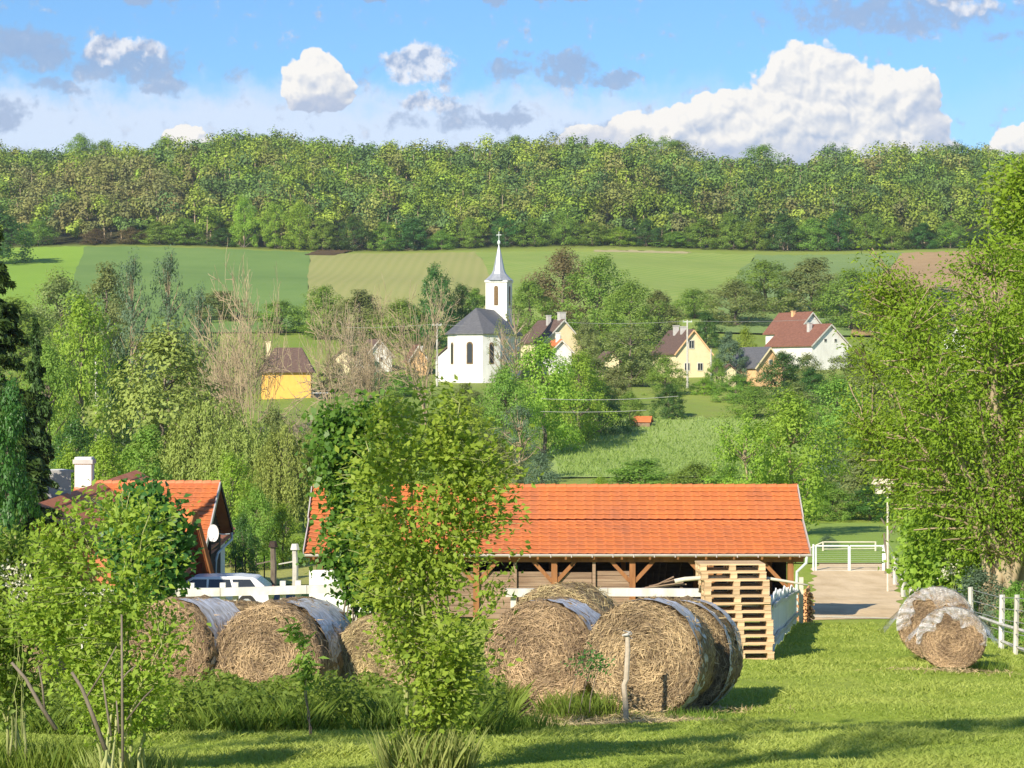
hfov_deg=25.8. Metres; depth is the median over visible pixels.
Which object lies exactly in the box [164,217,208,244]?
edge tree
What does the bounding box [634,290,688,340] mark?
leafy tree
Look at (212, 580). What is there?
parked car
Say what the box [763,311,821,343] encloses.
house
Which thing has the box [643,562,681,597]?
leaning poles
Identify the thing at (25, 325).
leafy tree
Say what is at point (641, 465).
bush
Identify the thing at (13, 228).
edge tree
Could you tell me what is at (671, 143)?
skyline tree
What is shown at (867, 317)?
leafy tree
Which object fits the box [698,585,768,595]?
pallet
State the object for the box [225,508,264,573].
bush
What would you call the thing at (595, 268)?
leafy tree
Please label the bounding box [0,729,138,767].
tall grass
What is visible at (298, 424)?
bare tree
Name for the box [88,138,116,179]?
skyline tree
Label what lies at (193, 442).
willow tree
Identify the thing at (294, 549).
garden post
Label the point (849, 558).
farm gate
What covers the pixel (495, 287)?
window
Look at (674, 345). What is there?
house
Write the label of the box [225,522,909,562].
meadow
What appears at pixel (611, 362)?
shed
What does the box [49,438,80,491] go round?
bush
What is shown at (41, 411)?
spruce tree
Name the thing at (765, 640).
pallet
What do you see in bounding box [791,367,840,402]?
bush
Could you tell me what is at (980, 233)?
edge tree
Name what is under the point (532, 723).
tall grass
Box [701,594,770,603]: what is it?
pallet
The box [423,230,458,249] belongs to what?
edge tree
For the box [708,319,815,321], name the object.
power cable
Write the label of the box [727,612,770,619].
pallet
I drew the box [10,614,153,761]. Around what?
cane clump
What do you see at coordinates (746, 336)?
shrub
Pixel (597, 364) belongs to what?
bush
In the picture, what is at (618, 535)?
stable
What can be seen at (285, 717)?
weeds
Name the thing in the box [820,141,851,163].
skyline tree
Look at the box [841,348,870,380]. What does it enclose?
bush
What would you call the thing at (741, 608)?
pallet
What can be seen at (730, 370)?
shed
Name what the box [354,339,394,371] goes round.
house
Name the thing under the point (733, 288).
leafy tree
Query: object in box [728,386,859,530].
locust tree
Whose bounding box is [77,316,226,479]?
leafy tree
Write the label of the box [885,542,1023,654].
rail fence
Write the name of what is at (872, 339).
bush
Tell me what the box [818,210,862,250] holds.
edge tree
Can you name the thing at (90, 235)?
edge tree
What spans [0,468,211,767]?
tall shrub
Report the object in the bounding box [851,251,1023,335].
field
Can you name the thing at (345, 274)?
field
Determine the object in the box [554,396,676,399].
power cable
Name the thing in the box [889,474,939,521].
bush
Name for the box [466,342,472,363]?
window
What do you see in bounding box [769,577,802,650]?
board fence
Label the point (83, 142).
skyline tree
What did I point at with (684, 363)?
window
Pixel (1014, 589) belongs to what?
bush
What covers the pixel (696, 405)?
ground
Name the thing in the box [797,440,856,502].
bush
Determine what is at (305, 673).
sapling
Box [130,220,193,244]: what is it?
edge tree
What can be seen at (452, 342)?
window
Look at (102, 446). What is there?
leafy tree
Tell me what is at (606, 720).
fallen straw
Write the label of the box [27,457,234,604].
farmhouse
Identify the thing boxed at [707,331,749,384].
shrub
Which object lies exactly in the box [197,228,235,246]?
edge tree
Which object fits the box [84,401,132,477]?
leafy tree
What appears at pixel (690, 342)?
window
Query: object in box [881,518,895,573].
gnarled post
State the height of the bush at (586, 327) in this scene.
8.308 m
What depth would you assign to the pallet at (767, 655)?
40.93 m
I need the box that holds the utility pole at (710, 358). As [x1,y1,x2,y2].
[710,349,711,382]
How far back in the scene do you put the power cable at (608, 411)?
199.99 m
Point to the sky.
(797, 78)
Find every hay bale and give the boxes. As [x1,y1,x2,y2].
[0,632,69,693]
[124,594,239,688]
[213,596,342,693]
[222,597,254,611]
[280,596,350,630]
[338,611,425,696]
[482,596,602,707]
[516,580,617,612]
[582,593,719,713]
[671,595,745,709]
[883,586,990,657]
[905,606,995,668]
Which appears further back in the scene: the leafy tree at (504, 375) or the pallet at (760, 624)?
the leafy tree at (504, 375)
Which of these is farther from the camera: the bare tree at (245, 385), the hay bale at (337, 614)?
the bare tree at (245, 385)
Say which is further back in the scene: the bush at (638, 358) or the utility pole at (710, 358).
the utility pole at (710, 358)
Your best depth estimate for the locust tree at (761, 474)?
127.74 m
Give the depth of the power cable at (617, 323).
302.21 m
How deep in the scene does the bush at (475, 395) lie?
254.36 m
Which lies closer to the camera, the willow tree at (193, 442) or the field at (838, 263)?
the willow tree at (193, 442)
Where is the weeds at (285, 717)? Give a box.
[0,674,536,735]
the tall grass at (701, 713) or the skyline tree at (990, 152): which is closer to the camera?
the tall grass at (701, 713)
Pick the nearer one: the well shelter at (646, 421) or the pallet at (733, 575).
the pallet at (733, 575)
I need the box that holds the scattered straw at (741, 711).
[517,665,1019,721]
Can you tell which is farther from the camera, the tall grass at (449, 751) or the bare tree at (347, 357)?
the bare tree at (347, 357)
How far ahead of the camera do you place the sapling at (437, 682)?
17.26 m
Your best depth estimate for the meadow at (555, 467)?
239.09 m
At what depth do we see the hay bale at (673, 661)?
27.37 m
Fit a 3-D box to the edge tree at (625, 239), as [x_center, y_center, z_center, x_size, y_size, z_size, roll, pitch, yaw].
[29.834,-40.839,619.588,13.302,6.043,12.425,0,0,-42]
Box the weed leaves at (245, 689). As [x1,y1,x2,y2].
[0,667,507,730]
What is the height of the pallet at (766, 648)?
0.144 m
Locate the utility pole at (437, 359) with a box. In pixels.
[436,323,437,385]
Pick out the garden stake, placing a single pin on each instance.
(244, 563)
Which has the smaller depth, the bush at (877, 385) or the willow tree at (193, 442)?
the willow tree at (193, 442)
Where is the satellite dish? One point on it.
(213, 533)
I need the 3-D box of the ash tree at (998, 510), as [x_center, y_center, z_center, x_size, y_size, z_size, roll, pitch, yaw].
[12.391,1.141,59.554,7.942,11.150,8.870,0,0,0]
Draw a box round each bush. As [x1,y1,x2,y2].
[13,355,70,436]
[49,410,100,488]
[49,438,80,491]
[95,351,140,465]
[168,351,219,429]
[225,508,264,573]
[256,402,297,447]
[258,501,307,568]
[292,385,411,622]
[313,358,351,391]
[335,369,387,390]
[338,337,376,377]
[359,361,393,390]
[376,370,421,396]
[378,390,430,462]
[395,364,423,389]
[396,433,463,483]
[424,390,500,464]
[434,382,500,429]
[439,421,503,479]
[484,402,559,483]
[517,449,561,483]
[537,374,589,421]
[563,379,634,435]
[568,358,630,388]
[571,317,604,367]
[586,366,637,410]
[588,331,637,364]
[589,457,685,483]
[590,473,612,483]
[618,390,646,425]
[623,350,662,386]
[637,353,690,395]
[648,383,688,419]
[658,460,733,483]
[687,378,722,395]
[703,358,728,390]
[706,374,762,402]
[706,463,751,483]
[713,385,781,420]
[755,381,837,443]
[770,453,824,511]
[776,349,799,380]
[786,351,826,388]
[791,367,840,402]
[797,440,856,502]
[798,372,882,454]
[804,481,860,521]
[823,445,886,513]
[838,484,897,522]
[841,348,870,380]
[844,358,910,413]
[857,440,917,515]
[858,329,900,384]
[878,485,1023,609]
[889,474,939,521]
[953,564,1023,636]
[987,580,1023,643]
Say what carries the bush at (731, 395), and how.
on the ground at (696, 405)
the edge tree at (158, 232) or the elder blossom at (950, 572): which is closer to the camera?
the elder blossom at (950, 572)
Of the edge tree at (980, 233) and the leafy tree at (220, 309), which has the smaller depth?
the leafy tree at (220, 309)
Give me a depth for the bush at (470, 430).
159.69 m
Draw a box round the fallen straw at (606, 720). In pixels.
[537,710,718,725]
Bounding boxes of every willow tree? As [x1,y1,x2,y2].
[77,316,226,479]
[150,388,270,502]
[197,411,296,529]
[245,420,322,532]
[294,429,319,521]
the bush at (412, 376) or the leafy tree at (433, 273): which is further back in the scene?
the leafy tree at (433, 273)
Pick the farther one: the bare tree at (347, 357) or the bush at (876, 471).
the bare tree at (347, 357)
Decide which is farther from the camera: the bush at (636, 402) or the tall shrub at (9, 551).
the bush at (636, 402)
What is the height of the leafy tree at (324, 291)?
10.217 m
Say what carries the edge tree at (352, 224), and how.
on the ground at (696, 405)
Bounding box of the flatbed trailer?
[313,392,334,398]
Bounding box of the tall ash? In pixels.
[966,151,1023,346]
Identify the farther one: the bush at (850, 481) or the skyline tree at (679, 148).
the skyline tree at (679, 148)
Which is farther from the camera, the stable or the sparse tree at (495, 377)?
the sparse tree at (495, 377)
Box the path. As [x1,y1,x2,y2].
[813,615,888,618]
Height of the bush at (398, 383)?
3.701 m
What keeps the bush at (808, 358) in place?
on the ground at (696, 405)
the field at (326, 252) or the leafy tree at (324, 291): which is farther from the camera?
the field at (326, 252)
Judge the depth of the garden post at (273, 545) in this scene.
91.91 m
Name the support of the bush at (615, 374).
on the ground at (696, 405)
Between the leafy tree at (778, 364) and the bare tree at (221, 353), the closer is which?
the bare tree at (221, 353)
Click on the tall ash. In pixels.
(1014, 204)
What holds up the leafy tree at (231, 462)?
on the garden lawn at (284, 573)
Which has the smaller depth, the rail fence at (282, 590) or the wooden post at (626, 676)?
the wooden post at (626, 676)
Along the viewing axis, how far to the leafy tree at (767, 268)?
428.79 m
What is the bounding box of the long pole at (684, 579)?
[674,575,807,585]
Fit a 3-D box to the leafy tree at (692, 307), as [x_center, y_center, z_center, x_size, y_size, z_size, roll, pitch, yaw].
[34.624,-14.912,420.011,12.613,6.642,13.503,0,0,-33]
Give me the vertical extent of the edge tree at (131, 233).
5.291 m
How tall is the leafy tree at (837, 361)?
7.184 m
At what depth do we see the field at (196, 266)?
521.36 m
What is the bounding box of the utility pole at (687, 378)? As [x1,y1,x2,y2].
[683,320,691,387]
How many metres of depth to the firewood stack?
67.02 m
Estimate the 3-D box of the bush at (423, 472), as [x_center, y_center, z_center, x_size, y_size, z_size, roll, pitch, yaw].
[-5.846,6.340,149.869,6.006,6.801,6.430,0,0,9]
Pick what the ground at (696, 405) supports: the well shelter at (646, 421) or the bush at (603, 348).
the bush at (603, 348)
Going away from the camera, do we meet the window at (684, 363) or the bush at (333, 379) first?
the bush at (333, 379)
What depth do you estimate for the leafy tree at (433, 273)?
371.19 m
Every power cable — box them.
[541,410,645,411]
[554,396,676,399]
[564,321,678,323]
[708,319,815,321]
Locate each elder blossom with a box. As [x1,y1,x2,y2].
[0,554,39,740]
[936,555,968,588]
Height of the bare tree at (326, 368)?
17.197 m
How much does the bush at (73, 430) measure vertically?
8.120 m
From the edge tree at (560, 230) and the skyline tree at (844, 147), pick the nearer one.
the edge tree at (560, 230)
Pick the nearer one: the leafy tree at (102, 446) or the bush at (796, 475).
the leafy tree at (102, 446)
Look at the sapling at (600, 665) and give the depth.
26.42 m
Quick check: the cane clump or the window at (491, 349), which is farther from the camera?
the window at (491, 349)
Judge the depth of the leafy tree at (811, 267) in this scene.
423.62 m
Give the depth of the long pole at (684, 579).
41.12 m
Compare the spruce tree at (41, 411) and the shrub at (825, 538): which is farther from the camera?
the shrub at (825, 538)
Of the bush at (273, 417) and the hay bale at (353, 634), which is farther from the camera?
the bush at (273, 417)
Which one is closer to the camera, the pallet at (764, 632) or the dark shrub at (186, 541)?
the dark shrub at (186, 541)
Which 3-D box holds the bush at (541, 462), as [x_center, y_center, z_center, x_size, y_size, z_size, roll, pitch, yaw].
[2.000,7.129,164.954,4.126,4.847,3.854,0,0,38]
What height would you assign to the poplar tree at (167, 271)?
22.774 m
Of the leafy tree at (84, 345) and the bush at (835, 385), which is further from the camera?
the bush at (835, 385)
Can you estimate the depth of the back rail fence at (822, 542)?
117.98 m
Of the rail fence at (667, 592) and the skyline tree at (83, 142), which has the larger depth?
the skyline tree at (83, 142)
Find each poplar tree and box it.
[94,248,157,447]
[129,242,194,428]
[179,281,222,419]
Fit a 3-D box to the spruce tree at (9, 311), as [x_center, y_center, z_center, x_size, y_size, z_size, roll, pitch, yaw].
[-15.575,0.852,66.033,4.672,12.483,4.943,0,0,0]
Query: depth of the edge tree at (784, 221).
618.05 m
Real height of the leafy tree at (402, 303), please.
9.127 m
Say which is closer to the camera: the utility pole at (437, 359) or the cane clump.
the cane clump
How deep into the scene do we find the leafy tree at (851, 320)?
409.06 m
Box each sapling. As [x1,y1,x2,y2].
[275,617,328,734]
[320,374,543,761]
[558,642,614,712]
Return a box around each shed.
[597,351,621,379]
[710,364,738,385]
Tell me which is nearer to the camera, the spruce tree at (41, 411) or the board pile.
the board pile
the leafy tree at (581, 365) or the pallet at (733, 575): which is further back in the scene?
the leafy tree at (581, 365)
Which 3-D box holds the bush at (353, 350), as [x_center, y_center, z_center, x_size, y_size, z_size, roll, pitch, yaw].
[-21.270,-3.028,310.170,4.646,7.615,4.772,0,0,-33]
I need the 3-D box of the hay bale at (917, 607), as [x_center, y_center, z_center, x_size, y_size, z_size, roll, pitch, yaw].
[7.606,4.263,40.116,2.057,1.300,1.321,0,-4,11]
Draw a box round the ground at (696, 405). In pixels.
[0,165,1023,767]
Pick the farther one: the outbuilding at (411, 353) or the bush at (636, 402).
the outbuilding at (411, 353)
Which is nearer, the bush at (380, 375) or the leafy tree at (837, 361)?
the leafy tree at (837, 361)
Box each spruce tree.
[0,226,63,580]
[14,317,59,503]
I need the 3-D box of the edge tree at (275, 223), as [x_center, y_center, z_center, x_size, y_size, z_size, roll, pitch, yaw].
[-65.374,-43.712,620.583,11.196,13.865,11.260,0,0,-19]
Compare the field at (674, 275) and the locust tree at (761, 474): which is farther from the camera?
the field at (674, 275)
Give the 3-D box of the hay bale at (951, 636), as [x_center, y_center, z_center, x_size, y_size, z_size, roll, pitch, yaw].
[7.311,4.203,37.231,1.527,1.048,1.071,0,-4,11]
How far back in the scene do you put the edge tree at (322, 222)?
618.05 m
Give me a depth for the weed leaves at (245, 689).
24.26 m
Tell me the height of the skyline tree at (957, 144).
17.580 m
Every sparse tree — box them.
[486,317,514,394]
[487,360,510,418]
[491,296,534,400]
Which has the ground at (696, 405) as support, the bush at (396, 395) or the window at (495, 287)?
the bush at (396, 395)
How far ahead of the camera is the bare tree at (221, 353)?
185.56 m
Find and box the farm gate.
[812,544,884,570]
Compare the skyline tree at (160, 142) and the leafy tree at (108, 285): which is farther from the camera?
the skyline tree at (160, 142)
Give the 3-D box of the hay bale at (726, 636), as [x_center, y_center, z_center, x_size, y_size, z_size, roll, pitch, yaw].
[2.273,3.575,29.854,1.578,1.551,1.390,0,-4,14]
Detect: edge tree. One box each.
[0,205,43,263]
[11,219,62,245]
[79,228,115,244]
[114,226,149,243]
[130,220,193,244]
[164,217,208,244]
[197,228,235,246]
[224,193,260,246]
[258,202,294,248]
[279,199,319,249]
[303,218,349,249]
[336,215,375,250]
[367,221,400,250]
[382,218,436,250]
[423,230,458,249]
[451,216,489,247]
[490,214,525,246]
[508,217,561,245]
[547,211,581,245]
[572,221,612,245]
[599,226,636,245]
[629,218,667,245]
[648,231,694,247]
[670,217,723,247]
[708,212,749,248]
[732,216,774,249]
[761,213,813,250]
[793,215,838,250]
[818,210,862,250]
[838,213,886,249]
[873,224,919,249]
[893,222,941,248]
[930,219,970,247]
[953,227,999,247]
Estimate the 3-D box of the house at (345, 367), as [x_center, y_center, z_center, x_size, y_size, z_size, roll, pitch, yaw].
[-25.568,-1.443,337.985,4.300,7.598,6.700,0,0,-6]
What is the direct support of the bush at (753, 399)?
on the ground at (696, 405)
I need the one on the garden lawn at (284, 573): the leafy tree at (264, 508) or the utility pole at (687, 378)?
the leafy tree at (264, 508)
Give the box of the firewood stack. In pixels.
[797,585,814,622]
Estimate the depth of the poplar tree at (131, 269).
231.64 m
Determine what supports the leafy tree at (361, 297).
on the ground at (696, 405)
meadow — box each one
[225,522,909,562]
[549,416,826,477]
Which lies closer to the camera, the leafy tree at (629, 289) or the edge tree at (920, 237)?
the leafy tree at (629, 289)
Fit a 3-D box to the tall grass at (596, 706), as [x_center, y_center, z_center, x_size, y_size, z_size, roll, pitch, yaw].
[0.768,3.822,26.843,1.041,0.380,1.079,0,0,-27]
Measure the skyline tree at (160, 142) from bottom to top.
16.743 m
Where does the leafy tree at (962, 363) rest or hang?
on the ground at (696, 405)
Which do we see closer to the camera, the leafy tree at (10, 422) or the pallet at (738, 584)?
the pallet at (738, 584)
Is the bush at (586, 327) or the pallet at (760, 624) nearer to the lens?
the pallet at (760, 624)
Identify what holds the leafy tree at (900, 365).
on the ground at (696, 405)
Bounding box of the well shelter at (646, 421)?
[633,416,652,426]
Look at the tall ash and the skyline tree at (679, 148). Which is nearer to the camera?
the tall ash
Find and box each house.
[258,341,315,398]
[332,350,355,374]
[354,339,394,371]
[520,312,583,366]
[651,325,713,377]
[731,347,782,386]
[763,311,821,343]
[764,323,851,369]
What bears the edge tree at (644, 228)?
on the ground at (696, 405)
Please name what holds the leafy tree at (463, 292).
on the ground at (696, 405)
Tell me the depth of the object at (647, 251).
604.70 m
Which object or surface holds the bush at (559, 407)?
on the ground at (696, 405)
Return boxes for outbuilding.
[403,344,426,375]
[543,332,574,374]
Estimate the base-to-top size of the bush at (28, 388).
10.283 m
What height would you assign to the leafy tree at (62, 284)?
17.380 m
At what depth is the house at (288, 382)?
292.10 m
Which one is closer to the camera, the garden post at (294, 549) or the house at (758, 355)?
the garden post at (294, 549)
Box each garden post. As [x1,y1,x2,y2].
[256,541,277,585]
[279,544,298,584]
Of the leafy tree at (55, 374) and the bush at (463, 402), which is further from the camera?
the bush at (463, 402)
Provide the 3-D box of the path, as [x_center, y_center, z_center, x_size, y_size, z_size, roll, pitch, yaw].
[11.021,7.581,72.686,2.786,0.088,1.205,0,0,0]
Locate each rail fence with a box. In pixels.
[80,580,398,648]
[506,588,700,607]
[811,541,875,550]
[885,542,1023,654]
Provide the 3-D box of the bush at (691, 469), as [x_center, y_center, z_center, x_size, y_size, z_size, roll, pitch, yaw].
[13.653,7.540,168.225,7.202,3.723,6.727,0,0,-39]
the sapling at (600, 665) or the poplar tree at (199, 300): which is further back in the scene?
the poplar tree at (199, 300)
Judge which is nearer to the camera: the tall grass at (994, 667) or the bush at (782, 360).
the tall grass at (994, 667)
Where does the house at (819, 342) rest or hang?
on the ground at (696, 405)
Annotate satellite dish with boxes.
[207,524,229,541]
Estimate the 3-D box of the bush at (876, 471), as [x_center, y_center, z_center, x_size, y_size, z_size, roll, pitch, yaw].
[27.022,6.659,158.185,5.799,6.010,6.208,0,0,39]
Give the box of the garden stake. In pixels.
[244,554,245,572]
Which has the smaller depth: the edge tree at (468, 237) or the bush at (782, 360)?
the bush at (782, 360)
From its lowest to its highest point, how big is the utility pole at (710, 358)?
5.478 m
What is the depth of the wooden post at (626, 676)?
26.27 m
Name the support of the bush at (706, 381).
on the ground at (696, 405)
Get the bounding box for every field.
[0,246,84,330]
[65,246,309,331]
[305,249,350,254]
[305,251,489,330]
[475,251,754,330]
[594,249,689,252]
[715,252,902,334]
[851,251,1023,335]
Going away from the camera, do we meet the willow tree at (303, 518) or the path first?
the path
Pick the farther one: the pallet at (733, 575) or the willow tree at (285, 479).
the willow tree at (285, 479)
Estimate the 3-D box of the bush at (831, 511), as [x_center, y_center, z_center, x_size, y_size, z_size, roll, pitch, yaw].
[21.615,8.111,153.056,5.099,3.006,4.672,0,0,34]
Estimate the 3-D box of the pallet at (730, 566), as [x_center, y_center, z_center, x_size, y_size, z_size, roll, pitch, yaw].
[4.019,3.360,41.309,1.208,0.144,0.800,0,0,-2]
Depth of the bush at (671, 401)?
261.52 m
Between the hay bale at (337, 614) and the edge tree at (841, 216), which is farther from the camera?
the edge tree at (841, 216)
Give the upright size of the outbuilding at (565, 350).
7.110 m
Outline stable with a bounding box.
[303,484,811,618]
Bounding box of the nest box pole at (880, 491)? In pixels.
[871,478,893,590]
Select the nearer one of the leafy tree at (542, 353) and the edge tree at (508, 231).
the leafy tree at (542, 353)
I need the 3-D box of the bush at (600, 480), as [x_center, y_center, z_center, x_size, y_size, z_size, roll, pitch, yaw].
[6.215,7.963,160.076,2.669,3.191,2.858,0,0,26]
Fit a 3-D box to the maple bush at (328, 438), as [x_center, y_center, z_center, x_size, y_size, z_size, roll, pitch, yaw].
[-2.278,2.284,33.021,1.896,4.549,1.693,0,0,-31]
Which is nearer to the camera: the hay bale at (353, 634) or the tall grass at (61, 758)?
the tall grass at (61, 758)
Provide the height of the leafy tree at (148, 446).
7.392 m
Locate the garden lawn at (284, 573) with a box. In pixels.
[225,563,315,583]
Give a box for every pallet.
[695,560,765,571]
[695,569,766,579]
[698,579,769,587]
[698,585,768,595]
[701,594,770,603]
[716,603,770,611]
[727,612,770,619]
[733,619,772,627]
[738,628,773,635]
[741,635,774,643]
[742,639,772,651]
[743,647,774,659]
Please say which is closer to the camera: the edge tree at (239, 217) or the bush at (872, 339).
the bush at (872, 339)
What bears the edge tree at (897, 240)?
on the ground at (696, 405)
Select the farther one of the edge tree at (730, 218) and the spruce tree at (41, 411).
the edge tree at (730, 218)
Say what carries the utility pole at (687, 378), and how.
on the ground at (696, 405)
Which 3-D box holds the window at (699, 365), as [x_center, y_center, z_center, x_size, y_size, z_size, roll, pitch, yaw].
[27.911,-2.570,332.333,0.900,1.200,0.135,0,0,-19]
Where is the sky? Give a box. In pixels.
[0,0,1023,166]
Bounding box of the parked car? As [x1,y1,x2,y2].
[182,573,274,602]
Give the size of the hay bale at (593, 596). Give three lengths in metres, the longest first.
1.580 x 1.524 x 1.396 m
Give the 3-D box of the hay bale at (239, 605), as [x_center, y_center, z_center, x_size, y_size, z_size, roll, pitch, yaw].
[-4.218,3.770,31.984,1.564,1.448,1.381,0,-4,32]
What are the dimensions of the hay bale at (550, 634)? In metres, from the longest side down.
1.561 x 1.415 x 1.366 m
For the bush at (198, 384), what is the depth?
199.28 m
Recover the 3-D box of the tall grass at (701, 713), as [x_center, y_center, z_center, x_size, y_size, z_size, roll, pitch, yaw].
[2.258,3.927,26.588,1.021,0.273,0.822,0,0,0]
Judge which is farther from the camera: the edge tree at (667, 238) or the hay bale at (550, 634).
the edge tree at (667, 238)
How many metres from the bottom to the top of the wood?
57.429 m
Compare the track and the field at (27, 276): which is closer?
the track
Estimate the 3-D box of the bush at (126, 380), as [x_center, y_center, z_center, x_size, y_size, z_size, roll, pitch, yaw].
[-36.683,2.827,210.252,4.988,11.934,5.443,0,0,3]
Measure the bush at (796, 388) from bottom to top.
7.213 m
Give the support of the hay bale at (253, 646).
on the ground at (696, 405)
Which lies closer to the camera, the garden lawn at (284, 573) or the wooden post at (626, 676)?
the wooden post at (626, 676)
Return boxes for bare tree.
[188,284,276,428]
[195,243,312,434]
[270,296,371,425]
[284,404,313,444]
[308,302,387,411]
[328,272,403,406]
[376,277,460,424]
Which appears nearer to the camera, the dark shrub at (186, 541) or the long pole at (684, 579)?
the dark shrub at (186, 541)
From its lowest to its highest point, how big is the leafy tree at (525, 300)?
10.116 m
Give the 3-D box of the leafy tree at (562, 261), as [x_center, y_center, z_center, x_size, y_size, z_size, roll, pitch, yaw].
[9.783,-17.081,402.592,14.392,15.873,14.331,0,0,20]
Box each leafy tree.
[0,294,86,388]
[0,370,45,613]
[18,333,84,468]
[25,266,108,378]
[39,286,126,471]
[73,261,148,372]
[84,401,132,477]
[84,432,141,480]
[115,421,173,480]
[179,290,260,320]
[207,447,264,566]
[228,483,281,569]
[244,298,314,333]
[293,284,349,338]
[316,288,395,341]
[364,297,434,347]
[409,261,461,347]
[444,281,480,329]
[453,287,485,320]
[470,360,541,461]
[476,432,530,483]
[501,332,594,455]
[512,279,557,333]
[520,246,601,327]
[538,348,619,443]
[550,253,629,334]
[594,277,670,346]
[597,319,669,386]
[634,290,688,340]
[658,287,724,318]
[696,279,776,325]
[726,259,805,311]
[752,351,812,398]
[763,255,853,316]
[807,268,881,328]
[823,349,880,400]
[840,277,934,337]
[862,340,935,397]
[914,283,983,347]
[938,313,1023,402]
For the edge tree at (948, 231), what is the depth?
619.25 m
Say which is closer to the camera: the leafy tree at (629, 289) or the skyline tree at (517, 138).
the leafy tree at (629, 289)
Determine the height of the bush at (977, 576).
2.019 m
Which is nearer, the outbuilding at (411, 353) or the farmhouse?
the farmhouse
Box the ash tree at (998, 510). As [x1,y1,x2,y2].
[818,214,1023,629]
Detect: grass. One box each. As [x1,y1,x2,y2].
[0,606,1023,767]
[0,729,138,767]
[71,744,196,767]
[362,722,490,767]
[489,709,567,731]
[521,687,630,720]
[660,705,745,720]
[950,658,1012,672]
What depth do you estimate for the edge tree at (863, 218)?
618.66 m
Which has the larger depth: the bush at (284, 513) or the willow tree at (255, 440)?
the willow tree at (255, 440)
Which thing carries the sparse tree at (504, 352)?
on the ground at (696, 405)
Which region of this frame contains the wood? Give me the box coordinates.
[0,126,1023,249]
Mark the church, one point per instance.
(464, 356)
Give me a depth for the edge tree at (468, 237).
618.94 m
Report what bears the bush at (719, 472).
on the ground at (696, 405)
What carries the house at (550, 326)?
on the ground at (696, 405)
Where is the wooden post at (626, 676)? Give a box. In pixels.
[621,630,631,720]
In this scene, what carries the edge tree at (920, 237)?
on the ground at (696, 405)
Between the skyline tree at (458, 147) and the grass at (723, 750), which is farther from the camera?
the skyline tree at (458, 147)
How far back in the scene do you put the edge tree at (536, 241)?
618.17 m
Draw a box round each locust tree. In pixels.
[697,407,793,483]
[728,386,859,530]
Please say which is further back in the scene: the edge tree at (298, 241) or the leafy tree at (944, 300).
the edge tree at (298, 241)
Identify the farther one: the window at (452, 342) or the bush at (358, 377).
the window at (452, 342)
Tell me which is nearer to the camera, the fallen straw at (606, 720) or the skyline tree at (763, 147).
the fallen straw at (606, 720)
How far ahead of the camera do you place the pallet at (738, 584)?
40.95 m
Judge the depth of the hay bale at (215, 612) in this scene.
29.31 m
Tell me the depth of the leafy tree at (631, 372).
304.08 m
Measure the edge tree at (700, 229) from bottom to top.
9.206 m
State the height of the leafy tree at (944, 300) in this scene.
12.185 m
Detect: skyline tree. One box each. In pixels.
[59,133,97,158]
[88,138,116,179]
[142,135,178,171]
[376,140,410,175]
[446,141,478,171]
[501,135,529,173]
[639,135,680,178]
[665,138,697,178]
[739,143,790,173]
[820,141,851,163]
[938,139,969,154]
[967,144,1004,159]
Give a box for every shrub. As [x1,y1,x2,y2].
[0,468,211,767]
[0,511,87,766]
[93,468,204,612]
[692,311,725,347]
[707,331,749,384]
[736,323,760,349]
[818,534,839,548]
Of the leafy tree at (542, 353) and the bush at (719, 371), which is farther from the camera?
the bush at (719, 371)
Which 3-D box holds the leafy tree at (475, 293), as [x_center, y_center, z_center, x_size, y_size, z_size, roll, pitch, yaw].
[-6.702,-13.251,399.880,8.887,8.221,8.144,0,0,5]
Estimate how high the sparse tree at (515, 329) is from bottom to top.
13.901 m
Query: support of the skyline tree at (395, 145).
on the ground at (696, 405)
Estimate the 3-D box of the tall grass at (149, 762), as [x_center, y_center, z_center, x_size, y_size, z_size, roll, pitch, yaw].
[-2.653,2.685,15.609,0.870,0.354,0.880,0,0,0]
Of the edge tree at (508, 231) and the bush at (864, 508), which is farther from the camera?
the edge tree at (508, 231)
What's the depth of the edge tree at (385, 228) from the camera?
618.95 m
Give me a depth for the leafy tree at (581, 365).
237.13 m
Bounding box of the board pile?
[644,576,686,597]
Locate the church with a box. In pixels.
[433,240,522,382]
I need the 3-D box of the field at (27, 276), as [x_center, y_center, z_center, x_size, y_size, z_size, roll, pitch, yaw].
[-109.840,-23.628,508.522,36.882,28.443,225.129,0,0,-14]
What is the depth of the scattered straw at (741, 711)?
28.26 m
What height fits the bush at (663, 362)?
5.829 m
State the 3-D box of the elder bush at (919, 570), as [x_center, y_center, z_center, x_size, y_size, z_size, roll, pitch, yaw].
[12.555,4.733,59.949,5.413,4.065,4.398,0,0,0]
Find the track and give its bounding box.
[808,563,902,619]
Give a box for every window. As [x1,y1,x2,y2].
[451,342,452,363]
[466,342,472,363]
[489,342,493,363]
[494,286,497,304]
[684,363,689,370]
[688,340,693,348]
[697,363,702,370]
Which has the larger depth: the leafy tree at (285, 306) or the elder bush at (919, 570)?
the leafy tree at (285, 306)
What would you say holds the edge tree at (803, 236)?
on the ground at (696, 405)
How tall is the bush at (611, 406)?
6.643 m

